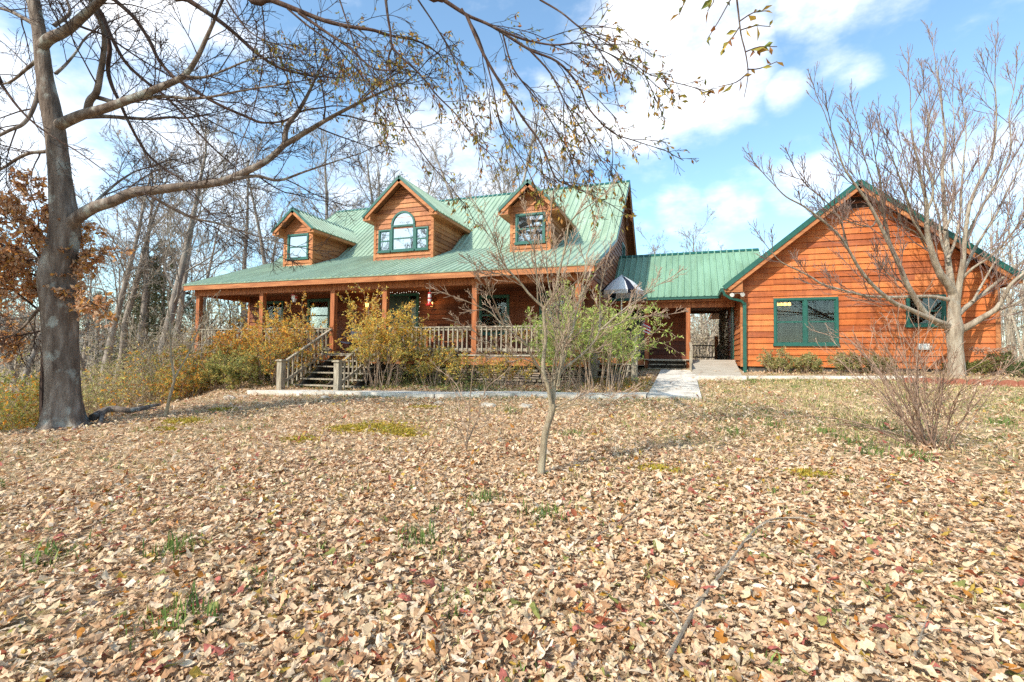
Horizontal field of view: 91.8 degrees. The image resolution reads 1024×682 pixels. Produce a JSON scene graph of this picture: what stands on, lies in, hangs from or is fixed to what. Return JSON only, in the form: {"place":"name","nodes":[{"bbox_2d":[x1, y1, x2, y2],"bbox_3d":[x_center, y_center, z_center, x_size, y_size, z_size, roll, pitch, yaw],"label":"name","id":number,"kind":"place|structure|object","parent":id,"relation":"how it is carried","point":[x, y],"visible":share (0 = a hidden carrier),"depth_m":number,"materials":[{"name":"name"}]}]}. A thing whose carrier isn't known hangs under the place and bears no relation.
{"place":"outdoors","nodes":[
{"label":"outdoors","id":0,"kind":"place"},
{"bbox_2d":[0,316,117,368],"bbox_3d":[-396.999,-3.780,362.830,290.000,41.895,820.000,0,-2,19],"label":"hills","id":1,"kind":"structure","parent":0,"point":[79,343],"depth_m":346.21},
{"bbox_2d":[0,365,1023,681],"bbox_3d":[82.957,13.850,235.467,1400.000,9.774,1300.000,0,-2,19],"label":"ground","id":2,"kind":"structure","parent":0,"point":[846,665],"depth_m":3.92,"materials":[{"name":"soil"}]},
{"bbox_2d":[0,188,33,345],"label":"bare tree","id":3,"kind":"object","parent":2,"relation":"on","point":[18,194],"visible":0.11,"depth_m":26.06,"materials":[{"name":"brown plant"}]},
{"bbox_2d":[0,372,39,430],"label":"understory shrub","id":4,"kind":"object","parent":2,"relation":"on","point":[23,418],"visible":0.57,"depth_m":12.21,"materials":[{"name":"beige plant"}]},
{"bbox_2d":[0,353,39,430],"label":"understory shrub","id":5,"kind":"object","parent":2,"relation":"on","point":[12,388],"visible":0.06,"depth_m":15.21,"materials":[{"name":"beige plant"}]},
{"bbox_2d":[0,247,40,400],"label":"bare tree","id":6,"kind":"object","parent":2,"relation":"on","point":[11,368],"visible":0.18,"depth_m":19.51,"materials":[{"name":"brown plant"}]},
{"bbox_2d":[1,258,40,396],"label":"bare tree","id":7,"kind":"object","parent":2,"relation":"on","point":[27,330],"visible":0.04,"depth_m":33.73,"materials":[{"name":"brown plant"}]},
{"bbox_2d":[0,244,121,407],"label":"bare tree","id":8,"kind":"object","parent":2,"relation":"on","point":[84,332],"visible":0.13,"depth_m":20.66,"materials":[{"name":"brown plant"}]},
{"bbox_2d":[0,224,126,428],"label":"bare tree","id":9,"kind":"object","parent":2,"relation":"on","point":[23,313],"visible":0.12,"depth_m":17.92,"materials":[{"name":"brown plant"}]},
{"bbox_2d":[0,167,135,417],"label":"beech sapling","id":10,"kind":"object","parent":2,"relation":"on","point":[13,263],"visible":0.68,"depth_m":8.84,"materials":[{"name":"brown plant"}]},
{"bbox_2d":[37,233,123,380],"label":"bare tree","id":11,"kind":"object","parent":2,"relation":"on","point":[90,298],"visible":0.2,"depth_m":38.71,"materials":[{"name":"grey plant"}]},
{"bbox_2d":[28,344,152,415],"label":"understory shrub","id":12,"kind":"object","parent":2,"relation":"on","point":[86,373],"visible":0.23,"depth_m":15.57,"materials":[{"name":"beige plant"}]},
{"bbox_2d":[79,291,116,408],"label":"cedar tree","id":13,"kind":"object","parent":2,"relation":"on","point":[97,352],"visible":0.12,"depth_m":43.92,"materials":[{"name":"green plant"}]},
{"bbox_2d":[16,124,204,385],"bbox_3d":[-20.915,-3.514,26.058,6.644,15.660,6.702,1,-2,-3],"label":"bare tree","id":14,"kind":"object","parent":2,"relation":"on","point":[119,301],"visible":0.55,"depth_m":26.07,"materials":[{"name":"grey plant"}]},
{"bbox_2d":[0,277,233,413],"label":"twiggy shrub","id":15,"kind":"object","parent":2,"relation":"on","point":[159,361],"visible":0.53,"depth_m":15.24,"materials":[{"name":"brown plant"}]},
{"bbox_2d":[84,354,154,412],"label":"understory shrub","id":16,"kind":"object","parent":2,"relation":"on","point":[123,379],"visible":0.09,"depth_m":18.85,"materials":[{"name":"beige plant"}]},
{"bbox_2d":[80,341,160,421],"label":"understory shrub","id":17,"kind":"object","parent":2,"relation":"on","point":[134,379],"visible":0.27,"depth_m":16.76,"materials":[{"name":"beige plant"}]},
{"bbox_2d":[91,239,151,396],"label":"bare tree","id":18,"kind":"object","parent":2,"relation":"on","point":[118,264],"visible":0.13,"depth_m":44.55,"materials":[{"name":"grey plant"}]},
{"bbox_2d":[88,403,160,426],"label":"fallen branch","id":19,"kind":"object","parent":2,"relation":"on","point":[99,414],"visible":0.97,"depth_m":9.72,"materials":[{"name":"grey wood"}]},
{"bbox_2d":[81,344,169,412],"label":"understory shrub","id":20,"kind":"object","parent":2,"relation":"on","point":[113,370],"visible":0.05,"depth_m":22.12,"materials":[{"name":"beige plant"}]},
{"bbox_2d":[97,292,155,372],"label":"cedar tree","id":21,"kind":"object","parent":2,"relation":"on","point":[128,333],"visible":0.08,"depth_m":35.60,"materials":[{"name":"green plant"}]},
{"bbox_2d":[82,361,171,415],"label":"understory shrub","id":22,"kind":"object","parent":2,"relation":"on","point":[98,395],"visible":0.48,"depth_m":14.73,"materials":[{"name":"beige plant"}]},
{"bbox_2d":[104,255,179,365],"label":"bare tree","id":23,"kind":"object","parent":2,"relation":"on","point":[149,304],"visible":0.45,"depth_m":28.01,"materials":[{"name":"grey plant"}]},
{"bbox_2d":[84,131,199,404],"bbox_3d":[-20.910,-3.953,28.101,4.760,16.104,4.306,1,-2,-17],"label":"bare tree","id":24,"kind":"object","parent":2,"relation":"on","point":[144,301],"visible":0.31,"depth_m":27.25,"materials":[{"name":"grey plant"}]},
{"bbox_2d":[84,344,208,415],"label":"understory shrub","id":25,"kind":"object","parent":2,"relation":"on","point":[134,391],"visible":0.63,"depth_m":14.66,"materials":[{"name":"beige plant"}]},
{"bbox_2d":[99,238,195,365],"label":"bare tree","id":26,"kind":"object","parent":2,"relation":"on","point":[166,287],"visible":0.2,"depth_m":30.96,"materials":[{"name":"plant"}]},
{"bbox_2d":[106,132,207,383],"bbox_3d":[-19.673,-3.507,26.974,5.256,15.759,4.423,1,-2,-3],"label":"bare tree","id":27,"kind":"object","parent":2,"relation":"on","point":[130,304],"visible":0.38,"depth_m":26.93,"materials":[{"name":"grey plant"}]},
{"bbox_2d":[114,322,206,403],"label":"understory shrub","id":28,"kind":"object","parent":2,"relation":"on","point":[145,353],"visible":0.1,"depth_m":19.28,"materials":[{"name":"beige plant"}]},
{"bbox_2d":[133,331,226,399],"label":"azalea","id":29,"kind":"object","parent":2,"relation":"on","point":[177,351],"visible":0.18,"depth_m":16.36,"materials":[{"name":"beige plant"}]},
{"bbox_2d":[105,56,262,401],"bbox_3d":[-14.110,-4.625,22.246,4.129,15.536,5.984,0,-2,13],"label":"bare tree","id":30,"kind":"object","parent":2,"relation":"on","point":[176,288],"visible":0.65,"depth_m":21.75,"materials":[{"name":"grey plant"}]},
{"bbox_2d":[143,357,225,406],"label":"azalea","id":31,"kind":"object","parent":2,"relation":"on","point":[195,378],"visible":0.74,"depth_m":14.72,"materials":[{"name":"beige plant"}]},
{"bbox_2d":[101,306,267,376],"bbox_3d":[-12.131,0.319,19.097,6.624,3.430,5.142,0,-2,30],"label":"twiggy shrub","id":32,"kind":"object","parent":2,"relation":"on","point":[158,317],"visible":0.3,"depth_m":18.38,"materials":[{"name":"brown plant"}]},
{"bbox_2d":[144,145,230,347],"bbox_3d":[-17.409,-3.919,26.789,4.168,14.893,5.726,2,-2,-31],"label":"bare tree","id":33,"kind":"object","parent":2,"relation":"on","point":[181,305],"visible":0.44,"depth_m":26.80,"materials":[{"name":"grey plant"}]},
{"bbox_2d":[164,288,220,417],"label":"sapling","id":34,"kind":"object","parent":2,"relation":"on","point":[174,375],"visible":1,"depth_m":9.63,"materials":[{"name":"beige plant"}]},
{"bbox_2d":[181,292,209,339],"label":"cedar tree","id":35,"kind":"object","parent":2,"relation":"on","point":[188,310],"visible":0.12,"depth_m":41.82,"materials":[{"name":"green plant"}]},
{"bbox_2d":[189,299,223,351],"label":"young tree","id":36,"kind":"object","parent":2,"relation":"on","point":[212,320],"visible":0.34,"depth_m":27.94,"materials":[{"name":"grey plant"}]},
{"bbox_2d":[177,191,249,325],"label":"bare tree","id":37,"kind":"object","parent":2,"relation":"on","point":[205,298],"visible":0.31,"depth_m":32.64,"materials":[{"name":"grey plant"}]},
{"bbox_2d":[211,270,247,351],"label":"young tree","id":38,"kind":"object","parent":2,"relation":"on","point":[230,315],"visible":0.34,"depth_m":26.09,"materials":[{"name":"grey plant"}]},
{"bbox_2d":[183,320,278,384],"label":"azalea","id":39,"kind":"object","parent":2,"relation":"on","point":[221,346],"visible":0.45,"depth_m":16.58,"materials":[{"name":"beige plant"}]},
{"bbox_2d":[0,0,463,432],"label":"oak tree","id":40,"kind":"object","parent":2,"relation":"on","point":[63,406],"visible":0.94,"depth_m":8.68,"materials":[{"name":"grey plant"}]},
{"bbox_2d":[200,349,265,390],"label":"azalea","id":41,"kind":"object","parent":2,"relation":"on","point":[235,372],"visible":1,"depth_m":14.97,"materials":[{"name":"green plant"}]},
{"bbox_2d":[202,118,284,270],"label":"bare tree","id":42,"kind":"object","parent":2,"relation":"on","point":[264,261],"visible":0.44,"depth_m":33.46,"materials":[{"name":"grey plant"}]},
{"bbox_2d":[209,125,282,333],"bbox_3d":[-15.354,-4.907,29.389,4.760,16.104,4.306,2,-2,-29],"label":"bare tree","id":43,"kind":"object","parent":2,"relation":"on","point":[244,261],"visible":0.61,"depth_m":29.64,"materials":[{"name":"grey plant"}]},
{"bbox_2d":[251,183,311,264],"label":"bare tree","id":44,"kind":"object","parent":2,"relation":"on","point":[275,243],"visible":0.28,"depth_m":41.74,"materials":[{"name":"grey plant"}]},
{"bbox_2d":[230,291,336,385],"bbox_3d":[-7.587,-0.029,16.380,3.299,3.122,2.812,0,-2,19],"label":"azalea","id":45,"kind":"object","parent":2,"relation":"on","point":[288,340],"visible":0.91,"depth_m":15.98,"materials":[{"name":"beige plant"}]},
{"bbox_2d":[274,197,344,255],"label":"bare tree","id":46,"kind":"object","parent":2,"relation":"on","point":[314,207],"visible":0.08,"depth_m":39.67,"materials":[{"name":"grey plant"}]},
{"bbox_2d":[262,112,372,247],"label":"bare tree","id":47,"kind":"object","parent":2,"relation":"on","point":[325,186],"visible":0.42,"depth_m":31.26,"materials":[{"name":"grey plant"}]},
{"bbox_2d":[329,110,399,208],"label":"bare tree","id":48,"kind":"object","parent":2,"relation":"on","point":[367,171],"visible":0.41,"depth_m":34.72,"materials":[{"name":"grey plant"}]},
{"bbox_2d":[344,125,408,208],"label":"bare tree","id":49,"kind":"object","parent":2,"relation":"on","point":[375,182],"visible":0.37,"depth_m":35.22,"materials":[{"name":"grey plant"}]},
{"bbox_2d":[324,283,443,389],"bbox_3d":[-3.738,-0.154,14.712,3.132,3.294,2.971,0,-2,19],"label":"azalea","id":50,"kind":"object","parent":2,"relation":"on","point":[403,353],"visible":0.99,"depth_m":14.55,"materials":[{"name":"beige plant"}]},
{"bbox_2d":[0,0,783,242],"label":"oak tree","id":51,"kind":"object","parent":2,"relation":"on","point":[378,80],"visible":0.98,"depth_m":6.67,"materials":[{"name":"grey plant"}]},
{"bbox_2d":[166,364,650,401],"bbox_3d":[-4.346,1.492,15.413,16.846,1.818,3.116,0,-2,13],"label":"ivy","id":52,"kind":"object","parent":2,"relation":"on","point":[444,387],"visible":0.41,"depth_m":14.75,"materials":[{"name":"green plant"}]},
{"bbox_2d":[182,175,643,390],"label":"house","id":53,"kind":"structure","parent":2,"relation":"on","point":[400,235],"depth_m":18.29,"materials":[{"name":"green metal"}]},
{"bbox_2d":[266,301,283,332],"bbox_3d":[-10.003,-0.999,20.814,1.040,1.350,0.085,0,-2,19],"label":"window","id":54,"kind":"structure","parent":53,"relation":"in","point":[270,306],"depth_m":20.83,"materials":[{"name":"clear glass"}]},
{"bbox_2d":[307,298,329,332],"bbox_3d":[-7.738,-1.023,20.320,1.140,1.380,0.655,0,-2,19],"label":"window","id":55,"kind":"structure","parent":53,"relation":"in","point":[321,308],"depth_m":20.20,"materials":[{"name":"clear glass"}]},
{"bbox_2d":[381,293,418,352],"bbox_3d":[-4.238,-0.644,18.819,1.600,2.300,0.110,0,-2,19],"label":"door","id":56,"kind":"structure","parent":53,"relation":"in","point":[394,299],"depth_m":18.77,"materials":[{"name":"green glass"}]},
{"bbox_2d":[411,322,436,353],"bbox_3d":[-3.032,-0.102,17.126,0.650,1.125,0.911,0,-2,19],"label":"rocking chair","id":57,"kind":"object","parent":53,"relation":"on","point":[430,324],"visible":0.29,"depth_m":17.36,"materials":[{"name":"brown wood"}]},
{"bbox_2d":[440,322,465,353],"bbox_3d":[-2.008,-0.099,16.871,0.650,1.125,0.911,0,-2,19],"label":"rocking chair","id":58,"kind":"object","parent":53,"relation":"on","point":[455,334],"visible":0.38,"depth_m":17.10,"materials":[{"name":"brown wood"}]},
{"bbox_2d":[478,294,509,335],"bbox_3d":[-0.548,-0.911,17.782,1.190,1.450,0.655,0,-2,19],"label":"window","id":59,"kind":"structure","parent":53,"relation":"in","point":[485,317],"depth_m":17.73,"materials":[{"name":"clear glass"}]},
{"bbox_2d":[539,293,567,333],"bbox_3d":[1.503,-0.911,17.059,1.040,1.450,0.655,0,-2,19],"label":"window","id":60,"kind":"structure","parent":53,"relation":"in","point":[540,311],"depth_m":16.95,"materials":[{"name":"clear glass"}]},
{"bbox_2d":[639,320,650,346],"bbox_3d":[4.670,-0.063,17.607,0.142,1.335,0.470,3,-3,-44],"label":"flag","id":61,"kind":"object","parent":53,"relation":"on","point":[647,330],"visible":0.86,"depth_m":17.52,"materials":[{"name":"white fabric"}]},
{"bbox_2d":[407,141,461,199],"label":"bare tree","id":62,"kind":"object","parent":2,"relation":"on","point":[434,161],"visible":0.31,"depth_m":38.83,"materials":[{"name":"grey plant"}]},
{"bbox_2d":[405,343,479,385],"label":"azalea","id":63,"kind":"object","parent":2,"relation":"on","point":[441,360],"visible":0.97,"depth_m":14.40,"materials":[{"name":"beige plant"}]},
{"bbox_2d":[429,334,509,449],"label":"sapling","id":64,"kind":"object","parent":2,"relation":"on","point":[473,428],"visible":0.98,"depth_m":6.55,"materials":[{"name":"beige plant"}]},
{"bbox_2d":[414,93,566,199],"bbox_3d":[-1.849,-6.944,33.782,11.360,18.506,7.672,0,-2,8],"label":"bare tree","id":65,"kind":"object","parent":2,"relation":"on","point":[436,146],"visible":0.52,"depth_m":33.34,"materials":[{"name":"grey plant"}]},
{"bbox_2d":[469,142,520,196],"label":"bare tree","id":66,"kind":"object","parent":2,"relation":"on","point":[501,163],"visible":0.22,"depth_m":35.95,"materials":[{"name":"grey plant"}]},
{"bbox_2d":[154,404,849,481],"bbox_3d":[-1.450,1.441,8.561,11.696,0.324,4.079,0,-2,19],"label":"moss","id":67,"kind":"object","parent":2,"relation":"on","point":[408,430],"visible":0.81,"depth_m":8.04,"materials":[{"name":"green plant"}]},
{"bbox_2d":[469,336,535,388],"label":"azalea","id":68,"kind":"object","parent":2,"relation":"on","point":[487,373],"visible":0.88,"depth_m":13.95,"materials":[{"name":"beige plant"}]},
{"bbox_2d":[0,367,1023,681],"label":"fallen leaves","id":69,"kind":"object","parent":2,"relation":"on","point":[572,665],"depth_m":3.51,"materials":[{"name":"plant"}]},
{"bbox_2d":[366,546,472,586],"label":"fallen twig","id":70,"kind":"object","parent":69,"relation":"on","point":[388,581],"visible":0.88,"depth_m":3.08,"materials":[{"name":"wood"}]},
{"bbox_2d":[579,497,656,543],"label":"fallen twig","id":71,"kind":"object","parent":69,"relation":"on","point":[582,541],"visible":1,"depth_m":3.88,"materials":[{"name":"wood"}]},
{"bbox_2d":[658,517,824,658],"bbox_3d":[1.448,1.422,3.165,2.284,0.159,0.362,3,-3,-42],"label":"fallen twig","id":72,"kind":"object","parent":69,"relation":"on","point":[678,637],"visible":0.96,"depth_m":2.81,"materials":[{"name":"wood"}]},
{"bbox_2d":[712,546,800,574],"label":"fallen twig","id":73,"kind":"object","parent":69,"relation":"on","point":[718,570],"visible":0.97,"depth_m":3.25,"materials":[{"name":"wood"}]},
{"bbox_2d":[894,606,982,655],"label":"fallen twig","id":74,"kind":"object","parent":69,"relation":"on","point":[918,642],"visible":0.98,"depth_m":2.46,"materials":[{"name":"wood"}]},
{"bbox_2d":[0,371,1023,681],"bbox_3d":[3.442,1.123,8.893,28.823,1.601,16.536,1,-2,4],"label":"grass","id":75,"kind":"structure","parent":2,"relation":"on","point":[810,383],"depth_m":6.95,"materials":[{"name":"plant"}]},
{"bbox_2d":[0,160,1023,415],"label":"woods","id":76,"kind":"object","parent":2,"relation":"on","point":[1008,322],"visible":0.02,"depth_m":32.02,"materials":[{"name":"grey plant"}]},
{"bbox_2d":[425,172,688,478],"bbox_3d":[0.569,-0.111,5.373,3.014,3.286,0.973,1,-2,-18],"label":"tree","id":77,"kind":"object","parent":2,"relation":"on","point":[562,346],"visible":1,"depth_m":5.33,"materials":[{"name":"beige plant"}]},
{"bbox_2d":[512,268,602,390],"bbox_3d":[1.336,-0.303,13.349,2.419,3.374,2.682,1,-2,-18],"label":"wax myrtle","id":78,"kind":"object","parent":2,"relation":"on","point":[549,347],"visible":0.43,"depth_m":13.09,"materials":[{"name":"green plant"}]},
{"bbox_2d":[543,121,595,186],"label":"bare tree","id":79,"kind":"object","parent":2,"relation":"on","point":[563,167],"visible":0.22,"depth_m":35.28,"materials":[{"name":"grey plant"}]},
{"bbox_2d":[557,149,599,184],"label":"bare tree","id":80,"kind":"object","parent":2,"relation":"on","point":[580,169],"visible":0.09,"depth_m":39.69,"materials":[{"name":"grey plant"}]},
{"bbox_2d":[536,285,691,392],"bbox_3d":[2.261,-0.106,12.815,3.391,3.027,3.916,1,-2,-8],"label":"wax myrtle","id":81,"kind":"object","parent":2,"relation":"on","point":[612,340],"visible":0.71,"depth_m":12.36,"materials":[{"name":"green plant"}]},
{"bbox_2d":[600,275,643,356],"bbox_3d":[3.647,-0.844,16.521,1.440,2.750,1.440,0,-2,19],"label":"patio umbrella","id":82,"kind":"object","parent":2,"relation":"on","point":[621,286],"visible":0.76,"depth_m":16.18,"materials":[{"name":"white fabric"}]},
{"bbox_2d":[635,223,669,253],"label":"bare tree","id":83,"kind":"object","parent":2,"relation":"on","point":[655,248],"visible":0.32,"depth_m":67.59,"materials":[{"name":"grey plant"}]},
{"bbox_2d":[611,248,759,374],"bbox_3d":[6.846,-1.230,19.509,5.510,5.094,8.416,0,-2,19],"label":"breezeway","id":84,"kind":"object","parent":2,"relation":"on","point":[695,289],"visible":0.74,"depth_m":19.52,"materials":[{"name":"green metal"}]},
{"bbox_2d":[627,311,644,358],"bbox_3d":[5.210,-0.248,20.658,0.800,1.985,0.100,0,-2,19],"label":"side door","id":85,"kind":"structure","parent":84,"relation":"in","point":[642,353],"depth_m":20.61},
{"bbox_2d":[676,205,716,331],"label":"bare tree","id":86,"kind":"object","parent":2,"relation":"on","point":[689,234],"visible":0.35,"depth_m":66.20,"materials":[{"name":"grey plant"}]},
{"bbox_2d":[694,245,717,359],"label":"bare tree","id":87,"kind":"object","parent":2,"relation":"on","point":[705,321],"visible":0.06,"depth_m":32.97,"materials":[{"name":"grey plant"}]},
{"bbox_2d":[756,346,798,373],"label":"holly shrub","id":88,"kind":"object","parent":2,"relation":"on","point":[768,360],"visible":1,"depth_m":15.53,"materials":[{"name":"green plant"}]},
{"bbox_2d":[793,350,823,373],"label":"holly shrub","id":89,"kind":"object","parent":2,"relation":"on","point":[807,361],"visible":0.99,"depth_m":15.17,"materials":[{"name":"green plant"}]},
{"bbox_2d":[796,403,879,419],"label":"grass clump","id":90,"kind":"object","parent":2,"relation":"on","point":[840,413],"visible":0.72,"depth_m":8.56,"materials":[{"name":"plant"}]},
{"bbox_2d":[826,351,865,373],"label":"holly shrub","id":91,"kind":"object","parent":2,"relation":"on","point":[851,366],"visible":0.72,"depth_m":14.80,"materials":[{"name":"green plant"}]},
{"bbox_2d":[810,410,914,435],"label":"grass clump","id":92,"kind":"object","parent":2,"relation":"on","point":[871,423],"visible":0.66,"depth_m":7.70,"materials":[{"name":"plant"}]},
{"bbox_2d":[709,179,1023,372],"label":"side wing","id":93,"kind":"structure","parent":2,"relation":"on","point":[755,319],"depth_m":15.48,"materials":[{"name":"wood"}]},
{"bbox_2d":[731,307,734,358],"bbox_3d":[8.628,-0.335,19.361,0.070,2.080,1.160,0,-2,19],"label":"side door","id":94,"kind":"structure","parent":93,"relation":"in","point":[732,308],"depth_m":19.42,"materials":[{"name":"black"}]},
{"bbox_2d":[773,297,839,345],"bbox_3d":[9.436,-0.609,16.056,1.850,1.570,0.655,0,-2,19],"label":"window","id":95,"kind":"structure","parent":93,"relation":"in","point":[790,329],"depth_m":16.06,"materials":[{"name":"green glass"}]},
{"bbox_2d":[905,294,946,327],"bbox_3d":[12.406,-0.890,15.021,1.020,0.990,0.655,0,-2,19],"label":"window","id":96,"kind":"structure","parent":93,"relation":"in","point":[938,303],"depth_m":14.89,"materials":[{"name":"green glass"}]},
{"bbox_2d":[860,350,896,373],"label":"holly shrub","id":97,"kind":"object","parent":2,"relation":"on","point":[867,366],"visible":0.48,"depth_m":14.62,"materials":[{"name":"green plant"}]},
{"bbox_2d":[742,17,1023,377],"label":"bare tree","id":98,"kind":"object","parent":2,"relation":"on","point":[955,313],"visible":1,"depth_m":12.98,"materials":[{"name":"beige plant"}]},
{"bbox_2d":[763,268,1023,452],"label":"twiggy shrub","id":99,"kind":"object","parent":2,"relation":"on","point":[917,431],"visible":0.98,"depth_m":6.21,"materials":[{"name":"brown plant"}]},
{"bbox_2d":[939,359,993,374],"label":"juniper","id":100,"kind":"object","parent":2,"relation":"on","point":[983,368],"visible":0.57,"depth_m":13.76,"materials":[{"name":"green plant"}]},
{"bbox_2d":[969,345,1018,375],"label":"hydrangea","id":101,"kind":"object","parent":2,"relation":"on","point":[1002,358],"visible":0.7,"depth_m":13.55,"materials":[{"name":"beige plant"}]},
{"bbox_2d":[993,251,1023,356],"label":"bare tree","id":102,"kind":"object","parent":2,"relation":"on","point":[1008,317],"visible":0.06,"depth_m":40.26,"materials":[{"name":"grey plant"}]},
{"bbox_2d":[1001,380,1017,386],"bbox_3d":[11.697,1.018,11.679,0.294,0.205,0.060,-2,-3,23],"label":"edging brick","id":103,"kind":"object","parent":2,"relation":"on","point":[1013,383],"visible":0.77,"depth_m":11.65,"materials":[{"name":"brick"}]},
{"bbox_2d":[1003,360,1023,376],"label":"juniper","id":104,"kind":"object","parent":2,"relation":"on","point":[1011,366],"visible":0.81,"depth_m":13.09,"materials":[{"name":"green plant"}]},
{"bbox_2d":[0,0,1023,355],"label":"sky","id":105,"kind":"structure","parent":0,"point":[858,40],"materials":[{"name":"blue"}]},
{"bbox_2d":[247,370,921,399],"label":"path","id":106,"kind":"structure","parent":0,"point":[663,386],"depth_m":12.77,"materials":[{"name":"concrete"}]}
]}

